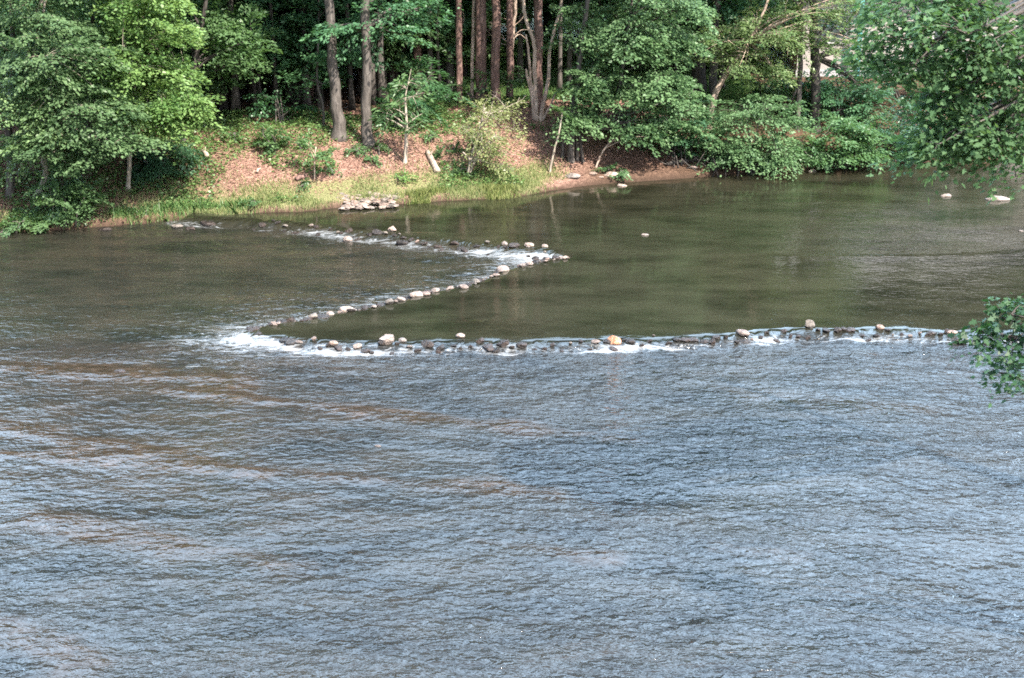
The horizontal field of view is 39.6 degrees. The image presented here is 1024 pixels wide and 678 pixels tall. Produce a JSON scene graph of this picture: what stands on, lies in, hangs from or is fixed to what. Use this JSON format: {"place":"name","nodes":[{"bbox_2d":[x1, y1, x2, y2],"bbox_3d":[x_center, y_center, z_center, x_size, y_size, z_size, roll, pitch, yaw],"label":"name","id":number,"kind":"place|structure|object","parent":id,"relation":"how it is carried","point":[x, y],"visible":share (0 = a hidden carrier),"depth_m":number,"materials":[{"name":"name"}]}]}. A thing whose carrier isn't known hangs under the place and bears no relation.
{"place":"outdoors","nodes":[
{"label":"outdoors","id":0,"kind":"place"},
{"bbox_2d":[0,161,1023,677],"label":"river water","id":1,"kind":"structure","parent":0,"point":[206,485],"depth_m":20.96,"materials":[{"name":"liquid"}]},
{"bbox_2d":[0,8,1023,232],"bbox_3d":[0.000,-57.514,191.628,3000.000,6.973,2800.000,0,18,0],"label":"ground","id":2,"kind":"structure","parent":0,"point":[649,173],"depth_m":37.44,"materials":[{"name":"soil"}]},
{"bbox_2d":[0,208,57,237],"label":"shrub","id":3,"kind":"object","parent":2,"relation":"on","point":[41,224],"visible":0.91,"depth_m":32.94,"materials":[{"name":"green plant"}]},
{"bbox_2d":[0,0,86,198],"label":"hornbeam tree","id":4,"kind":"object","parent":2,"relation":"on","point":[11,172],"visible":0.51,"depth_m":32.68,"materials":[{"name":"green plant"}]},
{"bbox_2d":[22,168,114,232],"bbox_3d":[-10.377,-3.225,33.413,2.182,1.633,2.110,0,18,0],"label":"shrub","id":5,"kind":"object","parent":2,"relation":"on","point":[75,205],"visible":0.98,"depth_m":33.16,"materials":[{"name":"green plant"}]},
{"bbox_2d":[0,0,145,119],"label":"forest tree","id":6,"kind":"object","parent":2,"relation":"on","point":[50,38],"visible":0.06,"depth_m":37.16,"materials":[{"name":"green plant"}]},
{"bbox_2d":[0,0,169,196],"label":"beech tree","id":7,"kind":"object","parent":2,"relation":"on","point":[31,77],"visible":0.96,"depth_m":32.18,"materials":[{"name":"green plant"}]},
{"bbox_2d":[20,0,170,173],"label":"tree","id":8,"kind":"object","parent":2,"relation":"on","point":[87,11],"visible":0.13,"depth_m":34.88,"materials":[{"name":"green plant"}]},
{"bbox_2d":[42,11,171,99],"bbox_3d":[-10.855,-7.336,38.109,3.715,3.211,3.564,17,25,42],"label":"forest tree","id":9,"kind":"object","parent":2,"relation":"on","point":[95,59],"visible":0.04,"depth_m":37.71,"materials":[{"name":"green plant"}]},
{"bbox_2d":[49,0,192,114],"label":"forest tree","id":10,"kind":"object","parent":2,"relation":"on","point":[170,46],"visible":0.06,"depth_m":38.21,"materials":[{"name":"green plant"}]},
{"bbox_2d":[0,194,283,232],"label":"overhanging grass","id":11,"kind":"structure","parent":2,"relation":"on","point":[153,210],"depth_m":34.11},
{"bbox_2d":[65,0,225,191],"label":"maple tree","id":12,"kind":"object","parent":2,"relation":"on","point":[172,106],"visible":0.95,"depth_m":32.89,"materials":[{"name":"green plant"}]},
{"bbox_2d":[119,133,213,191],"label":"shrub","id":13,"kind":"object","parent":2,"relation":"on","point":[158,165],"visible":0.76,"depth_m":35.34,"materials":[{"name":"green plant"}]},
{"bbox_2d":[138,9,258,117],"bbox_3d":[-8.588,-7.432,38.221,3.452,3.310,3.313,-10,21,-29],"label":"forest tree","id":14,"kind":"object","parent":2,"relation":"on","point":[231,81],"visible":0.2,"depth_m":37.88,"materials":[{"name":"green plant"}]},
{"bbox_2d":[152,0,282,142],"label":"leaning tree","id":15,"kind":"object","parent":2,"relation":"on","point":[218,34],"visible":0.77,"depth_m":36.31,"materials":[{"name":"green plant"}]},
{"bbox_2d":[214,0,228,110],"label":"forest tree","id":16,"kind":"object","parent":2,"relation":"on","point":[224,105],"visible":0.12,"depth_m":40.53,"materials":[{"name":"brown plant"}]},
{"bbox_2d":[227,0,240,112],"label":"forest tree","id":17,"kind":"object","parent":2,"relation":"on","point":[235,99],"visible":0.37,"depth_m":39.84,"materials":[{"name":"brown plant"}]},
{"bbox_2d":[191,1,285,105],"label":"forest tree","id":18,"kind":"object","parent":2,"relation":"on","point":[267,76],"visible":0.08,"depth_m":40.38,"materials":[{"name":"green plant"}]},
{"bbox_2d":[161,0,320,111],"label":"forest tree","id":19,"kind":"object","parent":2,"relation":"on","point":[268,21],"visible":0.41,"depth_m":38.92,"materials":[{"name":"green plant"}]},
{"bbox_2d":[238,20,299,87],"bbox_3d":[-7.373,-8.191,41.491,2.770,2.711,2.887,10,21,29],"label":"forest tree","id":20,"kind":"object","parent":2,"relation":"on","point":[280,79],"visible":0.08,"depth_m":41.22,"materials":[{"name":"green plant"}]},
{"bbox_2d":[249,124,294,155],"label":"shrub","id":21,"kind":"object","parent":2,"relation":"on","point":[274,138],"visible":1,"depth_m":36.54,"materials":[{"name":"green plant"}]},
{"bbox_2d":[209,0,338,102],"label":"forest tree","id":22,"kind":"object","parent":2,"relation":"on","point":[288,27],"visible":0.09,"depth_m":39.92,"materials":[{"name":"green plant"}]},
{"bbox_2d":[269,0,278,112],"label":"forest tree","id":23,"kind":"object","parent":2,"relation":"on","point":[275,86],"visible":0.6,"depth_m":39.26,"materials":[{"name":"brown plant"}]},
{"bbox_2d":[243,80,327,124],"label":"shrub","id":24,"kind":"object","parent":2,"relation":"on","point":[277,107],"visible":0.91,"depth_m":38.37,"materials":[{"name":"green plant"}]},
{"bbox_2d":[0,106,572,231],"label":"bank grass","id":25,"kind":"structure","parent":2,"relation":"on","point":[450,191],"depth_m":35.60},
{"bbox_2d":[284,10,293,101],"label":"forest tree","id":26,"kind":"object","parent":2,"relation":"on","point":[288,91],"visible":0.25,"depth_m":41.88,"materials":[{"name":"brown plant"}]},
{"bbox_2d":[240,0,348,141],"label":"oak tree","id":27,"kind":"object","parent":2,"relation":"on","point":[339,124],"visible":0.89,"depth_m":37.08,"materials":[{"name":"grey plant"}]},
{"bbox_2d":[290,6,302,102],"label":"pine tree","id":28,"kind":"object","parent":2,"relation":"on","point":[299,83],"visible":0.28,"depth_m":41.70,"materials":[{"name":"brown plant"}]},
{"bbox_2d":[299,0,312,108],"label":"forest tree","id":29,"kind":"object","parent":2,"relation":"on","point":[308,101],"visible":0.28,"depth_m":40.41,"materials":[{"name":"brown plant"}]},
{"bbox_2d":[262,6,355,102],"bbox_3d":[-5.827,-8.279,41.025,3.013,3.122,2.891,8,20,23],"label":"forest tree","id":30,"kind":"object","parent":2,"relation":"on","point":[312,71],"visible":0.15,"depth_m":40.40,"materials":[{"name":"green plant"}]},
{"bbox_2d":[275,43,346,124],"bbox_3d":[-5.307,-6.673,37.721,1.768,2.315,1.617,6,19,19],"label":"sapling","id":31,"kind":"object","parent":2,"relation":"on","point":[315,55],"visible":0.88,"depth_m":37.54,"materials":[{"name":"green plant"}]},
{"bbox_2d":[292,133,339,178],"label":"seedling","id":32,"kind":"object","parent":2,"relation":"on","point":[315,154],"visible":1,"depth_m":35.50,"materials":[{"name":"green plant"}]},
{"bbox_2d":[263,0,371,109],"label":"forest tree","id":33,"kind":"object","parent":2,"relation":"on","point":[282,42],"visible":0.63,"depth_m":39.07,"materials":[{"name":"green plant"}]},
{"bbox_2d":[261,0,389,104],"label":"forest tree","id":34,"kind":"object","parent":2,"relation":"on","point":[320,2],"visible":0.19,"depth_m":39.41,"materials":[{"name":"green plant"}]},
{"bbox_2d":[312,162,342,177],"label":"bank plant","id":35,"kind":"object","parent":2,"relation":"on","point":[329,168],"visible":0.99,"depth_m":36.00,"materials":[{"name":"green plant"}]},
{"bbox_2d":[0,94,687,220],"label":"ground cover","id":36,"kind":"object","parent":2,"relation":"on","point":[307,120],"visible":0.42,"depth_m":36.83,"materials":[{"name":"plant"}]},
{"bbox_2d":[0,97,687,214],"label":"fallen leaves","id":37,"kind":"object","parent":2,"relation":"on","point":[457,106],"visible":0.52,"depth_m":37.32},
{"bbox_2d":[345,3,355,110],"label":"forest tree","id":38,"kind":"object","parent":2,"relation":"on","point":[351,103],"visible":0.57,"depth_m":40.08,"materials":[{"name":"brown plant"}]},
{"bbox_2d":[307,0,398,82],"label":"forest tree","id":39,"kind":"object","parent":2,"relation":"on","point":[380,63],"visible":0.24,"depth_m":40.08,"materials":[{"name":"green plant"}]},
{"bbox_2d":[341,143,370,159],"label":"bank plant","id":40,"kind":"object","parent":2,"relation":"on","point":[354,149],"visible":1,"depth_m":36.83,"materials":[{"name":"green plant"}]},
{"bbox_2d":[311,0,430,95],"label":"forest tree","id":41,"kind":"object","parent":2,"relation":"on","point":[404,23],"visible":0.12,"depth_m":41.03,"materials":[{"name":"green plant"}]},
{"bbox_2d":[320,0,425,104],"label":"forest tree","id":42,"kind":"object","parent":2,"relation":"on","point":[374,94],"visible":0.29,"depth_m":41.24,"materials":[{"name":"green plant"}]},
{"bbox_2d":[299,0,462,148],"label":"oak tree","id":43,"kind":"object","parent":2,"relation":"on","point":[365,25],"visible":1,"depth_m":36.50,"materials":[{"name":"green plant"}]},
{"bbox_2d":[376,0,386,104],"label":"forest tree","id":44,"kind":"object","parent":2,"relation":"on","point":[380,80],"visible":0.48,"depth_m":41.13,"materials":[{"name":"brown plant"}]},
{"bbox_2d":[343,0,435,85],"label":"forest tree","id":45,"kind":"object","parent":2,"relation":"on","point":[387,70],"visible":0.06,"depth_m":42.20,"materials":[{"name":"green plant"}]},
{"bbox_2d":[388,20,395,96],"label":"forest tree","id":46,"kind":"object","parent":2,"relation":"on","point":[392,73],"visible":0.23,"depth_m":42.90,"materials":[{"name":"brown plant"}]},
{"bbox_2d":[367,71,439,163],"bbox_3d":[-2.785,-5.665,36.518,1.910,2.532,1.798,0,18,0],"label":"magnolia sapling","id":47,"kind":"object","parent":2,"relation":"on","point":[407,122],"visible":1,"depth_m":36.45,"materials":[{"name":"green plant"}]},
{"bbox_2d":[390,169,418,184],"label":"bank plant","id":48,"kind":"object","parent":2,"relation":"on","point":[404,177],"visible":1,"depth_m":36.04,"materials":[{"name":"green plant"}]},
{"bbox_2d":[360,0,455,94],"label":"forest tree","id":49,"kind":"object","parent":2,"relation":"on","point":[394,47],"visible":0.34,"depth_m":41.86,"materials":[{"name":"green plant"}]},
{"bbox_2d":[360,54,475,136],"bbox_3d":[-2.545,-6.430,38.573,3.247,2.425,2.098,-6,19,-18],"label":"shrub","id":50,"kind":"object","parent":2,"relation":"on","point":[433,88],"visible":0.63,"depth_m":38.36,"materials":[{"name":"green plant"}]},
{"bbox_2d":[413,6,423,96],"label":"pine tree","id":51,"kind":"object","parent":2,"relation":"on","point":[417,50],"visible":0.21,"depth_m":42.39,"materials":[{"name":"brown plant"}]},
{"bbox_2d":[426,0,434,98],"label":"forest tree","id":52,"kind":"object","parent":2,"relation":"on","point":[429,50],"visible":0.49,"depth_m":42.11,"materials":[{"name":"brown plant"}]},
{"bbox_2d":[418,129,443,142],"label":"bank plant","id":53,"kind":"object","parent":2,"relation":"on","point":[431,135],"visible":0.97,"depth_m":37.83,"materials":[{"name":"green plant"}]},
{"bbox_2d":[425,150,439,172],"bbox_3d":[-2.059,-4.605,36.871,0.169,0.494,1.026,-6,19,-17],"label":"fallen log","id":54,"kind":"object","parent":2,"relation":"on","point":[433,163],"visible":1,"depth_m":36.74,"materials":[{"name":"white wood"}]},
{"bbox_2d":[374,0,491,91],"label":"forest tree","id":55,"kind":"object","parent":2,"relation":"on","point":[465,12],"visible":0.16,"depth_m":42.51,"materials":[{"name":"green plant"}]},
{"bbox_2d":[375,0,491,60],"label":"forest tree","id":56,"kind":"object","parent":2,"relation":"on","point":[452,48],"visible":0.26,"depth_m":42.21,"materials":[{"name":"green plant"}]},
{"bbox_2d":[436,0,441,96],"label":"forest tree","id":57,"kind":"object","parent":2,"relation":"on","point":[438,57],"visible":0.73,"depth_m":41.85,"materials":[{"name":"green plant"}]},
{"bbox_2d":[445,0,453,92],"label":"forest tree","id":58,"kind":"object","parent":2,"relation":"on","point":[449,69],"visible":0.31,"depth_m":43.30,"materials":[{"name":"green plant"}]},
{"bbox_2d":[400,2,505,84],"bbox_3d":[-2.376,-9.447,44.056,3.732,3.548,3.581,-16,24,-40],"label":"forest tree","id":59,"kind":"object","parent":2,"relation":"on","point":[465,50],"visible":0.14,"depth_m":43.77,"materials":[{"name":"green plant"}]},
{"bbox_2d":[441,139,468,153],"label":"bank plant","id":60,"kind":"object","parent":2,"relation":"on","point":[455,148],"visible":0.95,"depth_m":37.37,"materials":[{"name":"green plant"}]},
{"bbox_2d":[391,180,520,204],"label":"reeds","id":61,"kind":"object","parent":2,"relation":"on","point":[428,193],"visible":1,"depth_m":35.66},
{"bbox_2d":[456,0,462,103],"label":"pine tree","id":62,"kind":"object","parent":2,"relation":"on","point":[459,72],"visible":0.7,"depth_m":41.30,"materials":[{"name":"brown plant"}]},
{"bbox_2d":[470,0,474,99],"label":"thin tree","id":63,"kind":"object","parent":2,"relation":"on","point":[472,50],"visible":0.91,"depth_m":41.59,"materials":[{"name":"brown plant"}]},
{"bbox_2d":[475,0,487,101],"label":"pine tree","id":64,"kind":"object","parent":2,"relation":"on","point":[480,30],"visible":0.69,"depth_m":41.30,"materials":[{"name":"brown plant"}]},
{"bbox_2d":[437,65,532,103],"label":"shrub","id":65,"kind":"object","parent":2,"relation":"on","point":[514,82],"visible":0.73,"depth_m":41.64,"materials":[{"name":"green plant"}]},
{"bbox_2d":[431,0,544,77],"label":"forest tree","id":66,"kind":"object","parent":2,"relation":"on","point":[466,37],"visible":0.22,"depth_m":45.78,"materials":[{"name":"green plant"}]},
{"bbox_2d":[448,88,528,184],"bbox_3d":[-0.605,-5.188,36.551,2.108,2.388,2.397,0,18,0],"label":"twiggy shrub","id":67,"kind":"object","parent":2,"relation":"on","point":[492,112],"visible":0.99,"depth_m":36.25,"materials":[{"name":"green plant"}]},
{"bbox_2d":[462,0,526,48],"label":"dead tree","id":68,"kind":"object","parent":2,"relation":"on","point":[514,12],"visible":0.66,"depth_m":41.92,"materials":[{"name":"wood"}]},
{"bbox_2d":[491,0,500,105],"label":"pine tree","id":69,"kind":"object","parent":2,"relation":"on","point":[495,47],"visible":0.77,"depth_m":40.89,"materials":[{"name":"brown plant"}]},
{"bbox_2d":[506,0,513,99],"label":"pine tree","id":70,"kind":"object","parent":2,"relation":"on","point":[509,35],"visible":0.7,"depth_m":41.81,"materials":[{"name":"brown plant"}]},
{"bbox_2d":[516,0,523,82],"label":"forest tree","id":71,"kind":"object","parent":2,"relation":"on","point":[520,50],"visible":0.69,"depth_m":45.26,"materials":[{"name":"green plant"}]},
{"bbox_2d":[524,0,530,76],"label":"forest tree","id":72,"kind":"object","parent":2,"relation":"on","point":[526,61],"visible":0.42,"depth_m":47.01,"materials":[{"name":"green plant"}]},
{"bbox_2d":[533,0,542,107],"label":"pine tree","id":73,"kind":"object","parent":2,"relation":"on","point":[538,29],"visible":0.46,"depth_m":40.27,"materials":[{"name":"brown plant"}]},
{"bbox_2d":[522,0,562,121],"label":"tree","id":74,"kind":"object","parent":2,"relation":"on","point":[533,92],"visible":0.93,"depth_m":39.58,"materials":[{"name":"grey plant"}]},
{"bbox_2d":[545,2,557,35],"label":"forest tree","id":75,"kind":"object","parent":2,"relation":"on","point":[548,18],"visible":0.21,"depth_m":58.56,"materials":[{"name":"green plant"}]},
{"bbox_2d":[557,0,562,89],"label":"forest tree","id":76,"kind":"object","parent":2,"relation":"on","point":[559,79],"visible":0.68,"depth_m":43.25,"materials":[{"name":"grey plant"}]},
{"bbox_2d":[549,104,576,172],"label":"sapling","id":77,"kind":"object","parent":2,"relation":"on","point":[557,138],"visible":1,"depth_m":37.17,"materials":[{"name":"beige plant"}]},
{"bbox_2d":[565,0,572,85],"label":"forest tree","id":78,"kind":"object","parent":2,"relation":"on","point":[569,60],"visible":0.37,"depth_m":44.48,"materials":[{"name":"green plant"}]},
{"bbox_2d":[542,0,629,77],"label":"forest tree","id":79,"kind":"object","parent":2,"relation":"on","point":[598,2],"visible":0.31,"depth_m":43.55,"materials":[{"name":"green plant"}]},
{"bbox_2d":[542,0,648,72],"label":"forest tree","id":80,"kind":"object","parent":2,"relation":"on","point":[550,10],"visible":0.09,"depth_m":46.98,"materials":[{"name":"green plant"}]},
{"bbox_2d":[609,168,631,180],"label":"bank plant","id":81,"kind":"object","parent":2,"relation":"on","point":[622,173],"visible":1,"depth_m":37.47,"materials":[{"name":"green plant"}]},
{"bbox_2d":[540,0,722,162],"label":"broadleaf tree","id":82,"kind":"object","parent":2,"relation":"on","point":[600,99],"visible":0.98,"depth_m":37.38,"materials":[{"name":"green plant"}]},
{"bbox_2d":[595,124,667,167],"bbox_3d":[3.306,-5.102,37.925,1.833,1.325,1.407,14,23,36],"label":"sapling","id":83,"kind":"object","parent":2,"relation":"on","point":[608,145],"visible":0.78,"depth_m":37.60,"materials":[{"name":"green plant"}]},
{"bbox_2d":[613,85,712,132],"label":"shrub","id":84,"kind":"object","parent":2,"relation":"on","point":[626,117],"visible":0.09,"depth_m":40.15,"materials":[{"name":"green plant"}]},
{"bbox_2d":[609,0,720,87],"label":"forest tree","id":85,"kind":"object","parent":2,"relation":"on","point":[671,57],"visible":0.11,"depth_m":42.49,"materials":[{"name":"green plant"}]},
{"bbox_2d":[640,98,725,164],"bbox_3d":[4.679,-5.590,38.783,2.410,1.852,2.338,-7,20,-21],"label":"shrub","id":86,"kind":"object","parent":2,"relation":"on","point":[692,142],"visible":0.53,"depth_m":38.67,"materials":[{"name":"green plant"}]},
{"bbox_2d":[668,0,730,93],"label":"forest tree","id":87,"kind":"object","parent":2,"relation":"on","point":[698,73],"visible":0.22,"depth_m":43.02,"materials":[{"name":"green plant"}]},
{"bbox_2d":[650,140,769,176],"bbox_3d":[5.362,-4.904,38.804,3.143,1.174,1.723,-8,20,-22],"label":"dead brush","id":88,"kind":"object","parent":2,"relation":"on","point":[704,164],"visible":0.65,"depth_m":38.48,"materials":[{"name":"grey plant"}]},
{"bbox_2d":[628,0,797,87],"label":"forest tree","id":89,"kind":"object","parent":2,"relation":"on","point":[727,5],"visible":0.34,"depth_m":41.94,"materials":[{"name":"green plant"}]},
{"bbox_2d":[709,0,720,95],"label":"pine tree","id":90,"kind":"object","parent":2,"relation":"on","point":[712,77],"visible":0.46,"depth_m":42.50,"materials":[{"name":"grey plant"}]},
{"bbox_2d":[688,0,783,78],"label":"forest tree","id":91,"kind":"object","parent":2,"relation":"on","point":[747,3],"visible":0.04,"depth_m":45.51,"materials":[{"name":"green plant"}]},
{"bbox_2d":[688,93,817,180],"bbox_3d":[6.536,-5.474,38.569,3.631,2.469,2.759,0,18,0],"label":"shrub","id":92,"kind":"object","parent":2,"relation":"on","point":[743,155],"visible":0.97,"depth_m":38.21,"materials":[{"name":"green plant"}]},
{"bbox_2d":[724,65,805,116],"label":"shrub","id":93,"kind":"object","parent":2,"relation":"on","point":[770,89],"visible":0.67,"depth_m":41.40,"materials":[{"name":"green plant"}]},
{"bbox_2d":[680,0,875,129],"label":"twiggy tree","id":94,"kind":"object","parent":2,"relation":"on","point":[783,36],"visible":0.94,"depth_m":39.35,"materials":[{"name":"green plant"}]},
{"bbox_2d":[742,0,829,130],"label":"vine clad tree","id":95,"kind":"object","parent":2,"relation":"on","point":[797,91],"visible":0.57,"depth_m":40.64,"materials":[{"name":"green plant"}]},
{"bbox_2d":[759,72,855,100],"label":"shrub","id":96,"kind":"object","parent":2,"relation":"on","point":[794,79],"visible":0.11,"depth_m":42.74,"materials":[{"name":"green plant"}]},
{"bbox_2d":[767,71,898,132],"bbox_3d":[9.220,-6.891,41.281,3.966,1.721,2.306,3,19,10],"label":"shrub","id":97,"kind":"object","parent":2,"relation":"on","point":[863,110],"visible":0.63,"depth_m":41.03,"materials":[{"name":"green plant"}]},
{"bbox_2d":[762,109,907,173],"bbox_3d":[8.899,-5.359,39.237,4.052,1.825,2.607,0,18,0],"label":"shrub","id":98,"kind":"object","parent":2,"relation":"on","point":[856,139],"visible":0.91,"depth_m":38.85,"materials":[{"name":"green plant"}]},
{"bbox_2d":[795,0,897,134],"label":"dark tree","id":99,"kind":"object","parent":2,"relation":"on","point":[816,78],"visible":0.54,"depth_m":40.60,"materials":[{"name":"green plant"}]},
{"bbox_2d":[767,0,1023,77],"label":"house","id":100,"kind":"structure","parent":2,"relation":"on","point":[823,67],"depth_m":46.86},
{"bbox_2d":[818,8,848,43],"bbox_3d":[10.450,-10.265,46.616,1.100,1.150,0.070,0,18,0],"label":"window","id":101,"kind":"structure","parent":100,"relation":"in","point":[826,29],"depth_m":46.62,"materials":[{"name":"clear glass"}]},
{"bbox_2d":[872,97,959,168],"bbox_3d":[11.338,-5.743,40.095,2.634,2.047,2.594,0,18,0],"label":"shrub","id":102,"kind":"object","parent":2,"relation":"on","point":[889,129],"visible":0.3,"depth_m":40.06,"materials":[{"name":"green plant"}]},
{"bbox_2d":[821,0,1023,205],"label":"maple tree","id":103,"kind":"object","parent":2,"relation":"on","point":[991,135],"visible":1,"depth_m":13.79,"materials":[{"name":"green plant"}]},
{"bbox_2d":[852,54,1023,120],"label":"shrub","id":104,"kind":"object","parent":2,"relation":"on","point":[903,86],"visible":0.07,"depth_m":42.32,"materials":[{"name":"green plant"}]},
{"bbox_2d":[947,291,1023,407],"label":"maple sapling","id":105,"kind":"object","parent":2,"relation":"on","point":[1015,310],"visible":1,"depth_m":12.97,"materials":[{"name":"green plant"}]},
{"bbox_2d":[414,37,779,110],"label":"glade grass","id":106,"kind":"structure","parent":0,"point":[735,91],"depth_m":47.61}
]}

